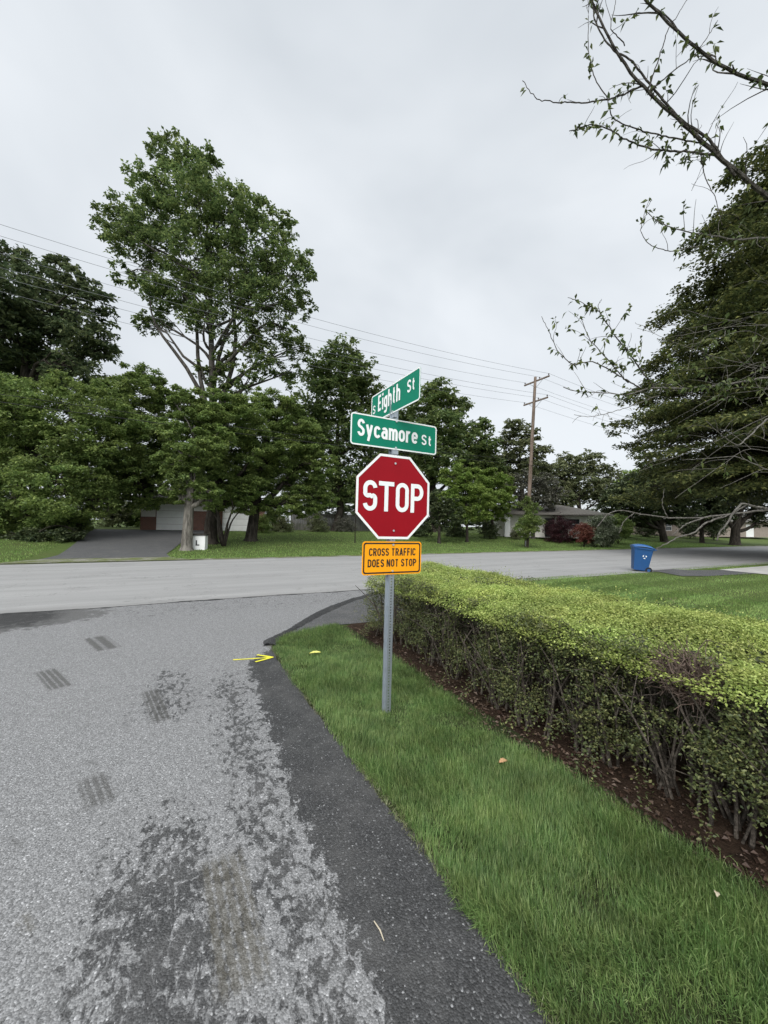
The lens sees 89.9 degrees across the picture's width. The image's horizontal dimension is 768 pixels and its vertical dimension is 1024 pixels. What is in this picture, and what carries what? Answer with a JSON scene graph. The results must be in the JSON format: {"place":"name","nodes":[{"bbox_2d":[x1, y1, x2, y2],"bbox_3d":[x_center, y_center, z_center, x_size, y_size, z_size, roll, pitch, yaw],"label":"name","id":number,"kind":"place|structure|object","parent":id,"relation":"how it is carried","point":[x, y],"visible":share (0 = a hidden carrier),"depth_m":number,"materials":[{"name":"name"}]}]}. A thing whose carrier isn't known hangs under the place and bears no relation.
{"place":"outdoors","nodes":[
{"label":"outdoors","id":0,"kind":"place"},
{"bbox_2d":[0,557,195,563],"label":"driveway mouth","id":1,"kind":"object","parent":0,"point":[97,559],"visible":1,"depth_m":15.63},
{"bbox_2d":[38,529,203,559],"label":"driveway","id":2,"kind":"structure","parent":0,"point":[104,543],"depth_m":21.58,"materials":[{"name":"grey asphalt"}]},
{"bbox_2d":[0,589,553,1023],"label":"street","id":3,"kind":"structure","parent":0,"point":[199,824],"depth_m":1.96,"materials":[{"name":"grey asphalt"}]},
{"bbox_2d":[233,654,272,661],"bbox_3d":[-1.595,1.802,4.728,0.444,0.003,0.263,3,-2,-39],"label":"painted arrow","id":4,"kind":"object","parent":3,"relation":"on","point":[267,657],"visible":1,"depth_m":4.74,"materials":[{"name":"yellow paint"}]},
{"bbox_2d":[294,592,428,631],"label":"pavement","id":5,"kind":"structure","parent":0,"point":[346,614],"depth_m":7.10,"materials":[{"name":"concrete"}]},
{"bbox_2d":[263,593,373,644],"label":"kerb ridge","id":6,"kind":"structure","parent":5,"relation":"on","point":[303,622],"depth_m":6.78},
{"bbox_2d":[0,530,732,562],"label":"grass","id":7,"kind":"structure","parent":0,"point":[670,545],"depth_m":28.13,"materials":[{"name":"green plant"}]},
{"bbox_2d":[0,546,743,564],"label":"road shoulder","id":8,"kind":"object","parent":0,"point":[330,556],"visible":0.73,"depth_m":19.49},
{"bbox_2d":[0,546,767,613],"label":"road","id":9,"kind":"structure","parent":0,"point":[40,587],"depth_m":12.70,"materials":[{"name":"grey asphalt"}]},
{"bbox_2d":[0,587,395,614],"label":"pavement seam","id":10,"kind":"object","parent":9,"relation":"on","point":[168,602],"visible":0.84,"depth_m":7.91,"materials":[{"name":"grey asphalt"}]},
{"bbox_2d":[630,544,656,571],"bbox_3d":[10.648,1.899,15.888,0.833,1.130,0.800,7,2,22],"label":"recycling bin","id":11,"kind":"object","parent":9,"relation":"on","point":[641,555],"visible":0.98,"depth_m":15.64,"materials":[{"name":"blue plastic"}]},
{"bbox_2d":[0,520,767,745],"bbox_3d":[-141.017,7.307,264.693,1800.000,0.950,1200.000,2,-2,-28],"label":"ground","id":12,"kind":"structure","parent":0,"point":[57,549],"depth_m":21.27,"materials":[{"name":"green plant"}]},
{"bbox_2d":[0,525,89,542],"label":"undergrowth bush","id":13,"kind":"object","parent":12,"relation":"on","point":[36,534],"visible":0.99,"depth_m":20.96,"materials":[{"name":"green plant"}]},
{"bbox_2d":[0,239,123,498],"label":"shade tree","id":14,"kind":"object","parent":12,"relation":"on","point":[25,354],"visible":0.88,"depth_m":28.27,"materials":[{"name":"green plant"}]},
{"bbox_2d":[52,512,94,530],"bbox_3d":[-22.054,0.644,26.947,3.599,2.210,2.744,0,-2,39],"label":"tall shrub","id":15,"kind":"object","parent":12,"relation":"on","point":[80,528],"visible":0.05,"depth_m":26.43,"materials":[{"name":"green plant"}]},
{"bbox_2d":[0,368,161,534],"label":"bushy tree","id":16,"kind":"object","parent":12,"relation":"on","point":[26,455],"visible":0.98,"depth_m":22.37,"materials":[{"name":"green plant"}]},
{"bbox_2d":[94,501,133,526],"bbox_3d":[-26.204,-0.180,37.076,4.674,3.468,3.404,0,-2,34],"label":"tall shrub","id":17,"kind":"object","parent":12,"relation":"on","point":[121,516],"visible":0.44,"depth_m":36.19,"materials":[{"name":"green plant"}]},
{"bbox_2d":[119,501,140,527],"bbox_3d":[-24.890,0.197,38.448,4.025,2.868,3.134,1,-2,11],"label":"tall shrub","id":18,"kind":"object","parent":12,"relation":"on","point":[135,518],"visible":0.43,"depth_m":37.48,"materials":[{"name":"green plant"}]},
{"bbox_2d":[85,361,188,524],"bbox_3d":[-17.169,-4.468,27.326,6.412,11.696,7.884,3,-3,-41],"label":"bushy tree","id":19,"kind":"object","parent":12,"relation":"on","point":[152,401],"visible":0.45,"depth_m":26.42,"materials":[{"name":"green plant"}]},
{"bbox_2d":[149,383,237,550],"bbox_3d":[-10.562,-2.379,21.038,4.675,9.044,3.859,1,-2,0],"label":"maple tree","id":20,"kind":"object","parent":12,"relation":"on","point":[205,444],"visible":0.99,"depth_m":20.72,"materials":[{"name":"green plant"}]},
{"bbox_2d":[137,489,264,530],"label":"brick house","id":21,"kind":"structure","parent":12,"relation":"on","point":[168,516],"depth_m":30.59,"materials":[{"name":"beige brick"}]},
{"bbox_2d":[156,504,183,529],"bbox_3d":[-16.622,0.437,30.485,2.400,2.105,0.064,2,-2,-28],"label":"garage door","id":22,"kind":"structure","parent":21,"relation":"in","point":[163,522],"depth_m":30.34,"materials":[{"name":"white paint"}]},
{"bbox_2d":[222,506,249,530],"bbox_3d":[-12.431,0.596,32.714,2.400,2.105,0.064,2,-2,-28],"label":"garage door","id":23,"kind":"structure","parent":21,"relation":"in","point":[240,522],"depth_m":32.61,"materials":[{"name":"white paint"}]},
{"bbox_2d":[193,533,208,549],"bbox_3d":[-10.330,1.665,21.549,0.840,0.905,0.600,1,-2,-8],"label":"letter block","id":24,"kind":"object","parent":12,"relation":"on","point":[200,541],"depth_m":21.32,"materials":[{"name":"white paint"}]},
{"bbox_2d":[86,126,318,528],"bbox_3d":[-15.077,-14.582,31.342,19.593,32.353,8.649,1,-2,0],"label":"shade tree","id":25,"kind":"object","parent":12,"relation":"on","point":[249,283],"visible":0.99,"depth_m":30.74,"materials":[{"name":"green plant"}]},
{"bbox_2d":[199,480,253,545],"bbox_3d":[-9.634,0.117,23.392,3.010,4.069,2.402,0,-2,23],"label":"understorey tree","id":26,"kind":"object","parent":12,"relation":"on","point":[222,538],"visible":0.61,"depth_m":23.26,"materials":[{"name":"green plant"}]},
{"bbox_2d":[178,385,281,544],"bbox_3d":[-9.761,-2.790,24.077,6.204,9.672,4.256,1,-2,0],"label":"maple tree","id":27,"kind":"object","parent":12,"relation":"on","point":[249,451],"visible":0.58,"depth_m":23.72,"materials":[{"name":"green plant"}]},
{"bbox_2d":[258,514,272,532],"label":"shrub","id":28,"kind":"object","parent":12,"relation":"on","point":[263,523],"visible":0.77,"depth_m":31.69,"materials":[{"name":"green plant"}]},
{"bbox_2d":[265,507,290,529],"bbox_3d":[-10.786,0.329,37.094,3.335,3.008,2.976,-1,-3,42],"label":"tall shrub","id":29,"kind":"object","parent":12,"relation":"on","point":[272,516],"visible":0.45,"depth_m":36.35,"materials":[{"name":"green plant"}]},
{"bbox_2d":[270,516,294,532],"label":"shrub","id":30,"kind":"object","parent":12,"relation":"on","point":[285,527],"visible":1,"depth_m":33.70,"materials":[{"name":"green plant"}]},
{"bbox_2d":[226,386,339,541],"bbox_3d":[-7.122,-3.151,27.133,8.322,10.500,5.368,1,-2,0],"label":"maple tree","id":31,"kind":"object","parent":12,"relation":"on","point":[280,418],"visible":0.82,"depth_m":26.11,"materials":[{"name":"green plant"}]},
{"bbox_2d":[7,437,623,529],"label":"distant wood","id":32,"kind":"object","parent":12,"relation":"on","point":[347,508],"visible":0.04,"depth_m":68.16,"materials":[{"name":"green wood"}]},
{"bbox_2d":[304,513,329,531],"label":"shrub","id":33,"kind":"object","parent":12,"relation":"on","point":[320,525],"visible":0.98,"depth_m":35.64,"materials":[{"name":"green plant"}]},
{"bbox_2d":[291,513,369,530],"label":"board fence","id":34,"kind":"object","parent":12,"relation":"on","point":[299,525],"visible":0.3,"depth_m":42.53,"materials":[{"name":"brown wood"}]},
{"bbox_2d":[286,332,400,530],"bbox_3d":[-4.845,-8.287,41.368,13.756,20.753,8.200,1,-2,0],"label":"shade tree","id":35,"kind":"object","parent":12,"relation":"on","point":[355,389],"visible":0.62,"depth_m":39.97,"materials":[{"name":"green plant"}]},
{"bbox_2d":[332,515,358,531],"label":"shrub","id":36,"kind":"object","parent":12,"relation":"on","point":[345,525],"visible":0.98,"depth_m":37.60,"materials":[{"name":"green plant"}]},
{"bbox_2d":[346,489,355,542],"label":"sapling","id":37,"kind":"object","parent":12,"relation":"on","point":[355,513],"visible":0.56,"depth_m":28.94,"materials":[{"name":"green plant"}]},
{"bbox_2d":[375,406,417,457],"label":"shade tree","id":38,"kind":"object","parent":12,"relation":"on","point":[401,414],"visible":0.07,"depth_m":57.89,"materials":[{"name":"green plant"}]},
{"bbox_2d":[412,523,431,537],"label":"shrub","id":39,"kind":"object","parent":12,"relation":"on","point":[418,532],"visible":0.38,"depth_m":36.19,"materials":[{"name":"green plant"}]},
{"bbox_2d":[419,489,464,543],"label":"lawn tree","id":40,"kind":"object","parent":12,"relation":"on","point":[447,509],"visible":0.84,"depth_m":31.90,"materials":[{"name":"green plant"}]},
{"bbox_2d":[388,376,510,531],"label":"shade tree","id":41,"kind":"object","parent":12,"relation":"on","point":[454,435],"visible":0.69,"depth_m":45.07,"materials":[{"name":"green plant"}]},
{"bbox_2d":[444,525,465,537],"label":"shrub","id":42,"kind":"object","parent":12,"relation":"on","point":[455,532],"visible":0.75,"depth_m":38.43,"materials":[{"name":"green plant"}]},
{"bbox_2d":[435,458,502,541],"bbox_3d":[7.177,-1.102,34.586,6.503,7.693,4.818,3,-2,-38],"label":"lawn tree","id":43,"kind":"object","parent":12,"relation":"on","point":[466,485],"visible":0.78,"depth_m":34.29,"materials":[{"name":"green plant"}]},
{"bbox_2d":[477,521,501,538],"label":"shrub","id":44,"kind":"object","parent":12,"relation":"on","point":[489,531],"visible":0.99,"depth_m":38.64,"materials":[{"name":"green plant"}]},
{"bbox_2d":[458,453,523,530],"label":"shade tree","id":45,"kind":"object","parent":12,"relation":"on","point":[475,477],"depth_m":61.52,"materials":[{"name":"green plant"}]},
{"bbox_2d":[469,467,517,538],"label":"lawn tree","id":46,"kind":"object","parent":12,"relation":"on","point":[503,498],"visible":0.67,"depth_m":38.64,"materials":[{"name":"green plant"}]},
{"bbox_2d":[510,530,521,539],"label":"shrub","id":47,"kind":"object","parent":12,"relation":"on","point":[514,533],"visible":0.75,"depth_m":39.76,"materials":[{"name":"green plant"}]},
{"bbox_2d":[494,418,555,501],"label":"shade tree","id":48,"kind":"object","parent":12,"relation":"on","point":[522,442],"visible":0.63,"depth_m":51.20,"materials":[{"name":"green plant"}]},
{"bbox_2d":[511,495,547,547],"bbox_3d":[12.029,0.819,32.359,2.641,4.457,2.304,3,-2,-35],"label":"climbing shrub","id":49,"kind":"object","parent":12,"relation":"on","point":[530,523],"visible":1,"depth_m":32.08,"materials":[{"name":"green plant"}]},
{"bbox_2d":[523,373,549,546],"bbox_3d":[12.763,-4.411,33.404,0.412,14.976,2.700,6,-4,-28],"label":"utility pole","id":50,"kind":"object","parent":12,"relation":"on","point":[533,403],"visible":0.88,"depth_m":33.40,"materials":[{"name":"brown wood"}]},
{"bbox_2d":[2,236,604,401],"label":"power line","id":51,"kind":"object","parent":50,"relation":"attached to","point":[257,311],"visible":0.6,"depth_m":22.08,"materials":[{"name":"metal"}]},
{"bbox_2d":[1,277,608,421],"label":"power line","id":52,"kind":"object","parent":50,"relation":"attached to","point":[267,345],"visible":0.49,"depth_m":22.29,"materials":[{"name":"metal"}]},
{"bbox_2d":[0,253,633,419],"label":"power line","id":53,"kind":"object","parent":50,"relation":"attached to","point":[278,330],"visible":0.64,"depth_m":24.22,"materials":[{"name":"metal"}]},
{"bbox_2d":[1,402,643,482],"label":"power line","id":54,"kind":"object","parent":50,"relation":"attached to","point":[282,438],"visible":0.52,"depth_m":23.11,"materials":[{"name":"black rubber"}]},
{"bbox_2d":[0,224,644,409],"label":"power line","id":55,"kind":"object","parent":50,"relation":"attached to","point":[267,305],"visible":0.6,"depth_m":21.36,"materials":[{"name":"metal"}]},
{"bbox_2d":[0,267,644,427],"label":"power line","id":56,"kind":"object","parent":50,"relation":"attached to","point":[260,336],"visible":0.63,"depth_m":21.19,"materials":[{"name":"metal"}]},
{"bbox_2d":[0,394,682,484],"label":"power line","id":57,"kind":"object","parent":50,"relation":"attached to","point":[256,429],"visible":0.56,"depth_m":21.62,"materials":[{"name":"black rubber"}]},
{"bbox_2d":[0,291,702,449],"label":"power line","id":58,"kind":"object","parent":50,"relation":"attached to","point":[254,353],"visible":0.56,"depth_m":23.06,"materials":[{"name":"metal"}]},
{"bbox_2d":[504,468,571,538],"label":"ornamental tree","id":59,"kind":"object","parent":12,"relation":"on","point":[546,498],"visible":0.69,"depth_m":41.56,"materials":[{"name":"green plant"}]},
{"bbox_2d":[494,505,613,537],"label":"ranch house","id":60,"kind":"structure","parent":12,"relation":"on","point":[579,515],"depth_m":41.63,"materials":[{"name":"beige"}]},
{"bbox_2d":[545,518,552,536],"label":"door","id":61,"kind":"structure","parent":60,"relation":"in","point":[547,519],"depth_m":41.93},
{"bbox_2d":[564,518,579,529],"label":"window","id":62,"kind":"structure","parent":60,"relation":"in","point":[578,520],"depth_m":41.50,"materials":[{"name":"black glass"}]},
{"bbox_2d":[347,615,767,913],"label":"soil bed","id":63,"kind":"object","parent":12,"relation":"on","point":[732,847],"visible":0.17,"depth_m":2.70,"materials":[{"name":"brown soil"}]},
{"bbox_2d":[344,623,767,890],"bbox_3d":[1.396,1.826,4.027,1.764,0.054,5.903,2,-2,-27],"label":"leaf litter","id":64,"kind":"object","parent":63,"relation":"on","point":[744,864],"visible":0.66,"depth_m":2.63,"materials":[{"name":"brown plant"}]},
{"bbox_2d":[355,555,767,859],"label":"hedge","id":65,"kind":"object","parent":63,"relation":"on","point":[693,678],"visible":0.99,"depth_m":2.89,"materials":[{"name":"green plant"}]},
{"bbox_2d":[541,513,577,542],"bbox_3d":[18.196,1.606,39.844,3.659,3.231,3.870,0,-2,27],"label":"barberry bush","id":66,"kind":"object","parent":12,"relation":"on","point":[556,529],"visible":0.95,"depth_m":39.55,"materials":[{"name":"red plant"}]},
{"bbox_2d":[524,448,624,510],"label":"shade tree","id":67,"kind":"object","parent":12,"relation":"on","point":[595,485],"visible":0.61,"depth_m":55.81,"materials":[{"name":"green plant"}]},
{"bbox_2d":[569,522,594,546],"bbox_3d":[18.567,2.106,35.924,2.289,2.391,2.342,1,-2,0],"label":"barberry bush","id":68,"kind":"object","parent":12,"relation":"on","point":[583,528],"visible":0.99,"depth_m":35.65,"materials":[{"name":"red plant"}]},
{"bbox_2d":[584,512,622,546],"bbox_3d":[20.660,1.688,36.285,3.651,3.368,3.585,1,-2,0],"label":"variegated bush","id":69,"kind":"object","parent":12,"relation":"on","point":[606,530],"visible":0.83,"depth_m":35.88,"materials":[{"name":"green plant"}]},
{"bbox_2d":[609,513,634,543],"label":"tall shrub","id":70,"kind":"object","parent":12,"relation":"on","point":[624,527],"visible":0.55,"depth_m":41.39,"materials":[{"name":"green plant"}]},
{"bbox_2d":[613,468,640,504],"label":"shade tree","id":71,"kind":"object","parent":12,"relation":"on","point":[626,471],"visible":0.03,"depth_m":73.69,"materials":[{"name":"green plant"}]},
{"bbox_2d":[520,0,767,548],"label":"cherry tree","id":72,"kind":"object","parent":12,"relation":"on","point":[711,147],"visible":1,"depth_m":3.06,"materials":[{"name":"green plant"}]},
{"bbox_2d":[634,520,658,536],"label":"shrub","id":73,"kind":"object","parent":12,"relation":"on","point":[649,532],"visible":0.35,"depth_m":57.18,"materials":[{"name":"green plant"}]},
{"bbox_2d":[596,461,712,542],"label":"spreading tree","id":74,"kind":"object","parent":12,"relation":"on","point":[678,510],"visible":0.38,"depth_m":48.29,"materials":[{"name":"green plant"}]},
{"bbox_2d":[603,137,767,509],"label":"beech tree","id":75,"kind":"object","parent":12,"relation":"on","point":[744,297],"visible":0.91,"depth_m":24.55,"materials":[{"name":"green plant"}]},
{"bbox_2d":[605,510,767,536],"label":"house","id":76,"kind":"structure","parent":12,"relation":"on","point":[670,529],"depth_m":69.50,"materials":[{"name":"brick"}]},
{"bbox_2d":[666,524,671,530],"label":"window","id":77,"kind":"structure","parent":76,"relation":"in","point":[668,527],"depth_m":63.33,"materials":[{"name":"white glass"}]},
{"bbox_2d":[746,525,753,536],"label":"garage door","id":78,"kind":"structure","parent":76,"relation":"in","point":[750,533],"depth_m":70.41,"materials":[{"name":"white paint"}]},
{"bbox_2d":[675,515,705,538],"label":"shrub","id":79,"kind":"object","parent":12,"relation":"on","point":[694,526],"visible":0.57,"depth_m":59.14,"materials":[{"name":"green plant"}]},
{"bbox_2d":[688,457,735,542],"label":"spreading tree","id":80,"kind":"object","parent":12,"relation":"on","point":[708,506],"visible":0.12,"depth_m":51.81,"materials":[{"name":"green plant"}]},
{"bbox_2d":[704,519,728,539],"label":"shrub","id":81,"kind":"object","parent":12,"relation":"on","point":[712,531],"visible":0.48,"depth_m":59.01,"materials":[{"name":"green plant"}]},
{"bbox_2d":[706,475,767,545],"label":"spreading tree","id":82,"kind":"object","parent":12,"relation":"on","point":[737,530],"visible":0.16,"depth_m":48.81,"materials":[{"name":"green plant"}]},
{"bbox_2d":[0,0,767,526],"label":"sky","id":83,"kind":"structure","parent":0,"point":[442,206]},
{"bbox_2d":[272,622,767,1023],"bbox_3d":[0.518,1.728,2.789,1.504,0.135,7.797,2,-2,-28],"label":"verge grass","id":84,"kind":"structure","parent":0,"point":[526,807],"depth_m":1.93,"materials":[{"name":"green plant"}]},
{"bbox_2d":[350,367,436,712],"bbox_3d":[0.074,0.439,3.464,0.668,3.240,0.651,1,-2,16],"label":"stop sign post","id":85,"kind":"object","parent":84,"relation":"on","point":[392,496],"visible":0.99,"depth_m":3.47,"materials":[{"name":"metal"}]},
{"bbox_2d":[268,644,577,1023],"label":"dry thatch","id":86,"kind":"object","parent":84,"relation":"on","point":[387,803],"visible":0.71,"depth_m":1.99,"materials":[{"name":"brown plant"}]},
{"bbox_2d":[652,569,755,575],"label":"driveway","id":87,"kind":"structure","parent":0,"point":[679,572],"depth_m":15.69,"materials":[{"name":"concrete"}]},
{"bbox_2d":[720,566,767,573],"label":"driveway","id":88,"kind":"structure","parent":0,"point":[761,569],"depth_m":17.10,"materials":[{"name":"concrete"}]}
]}

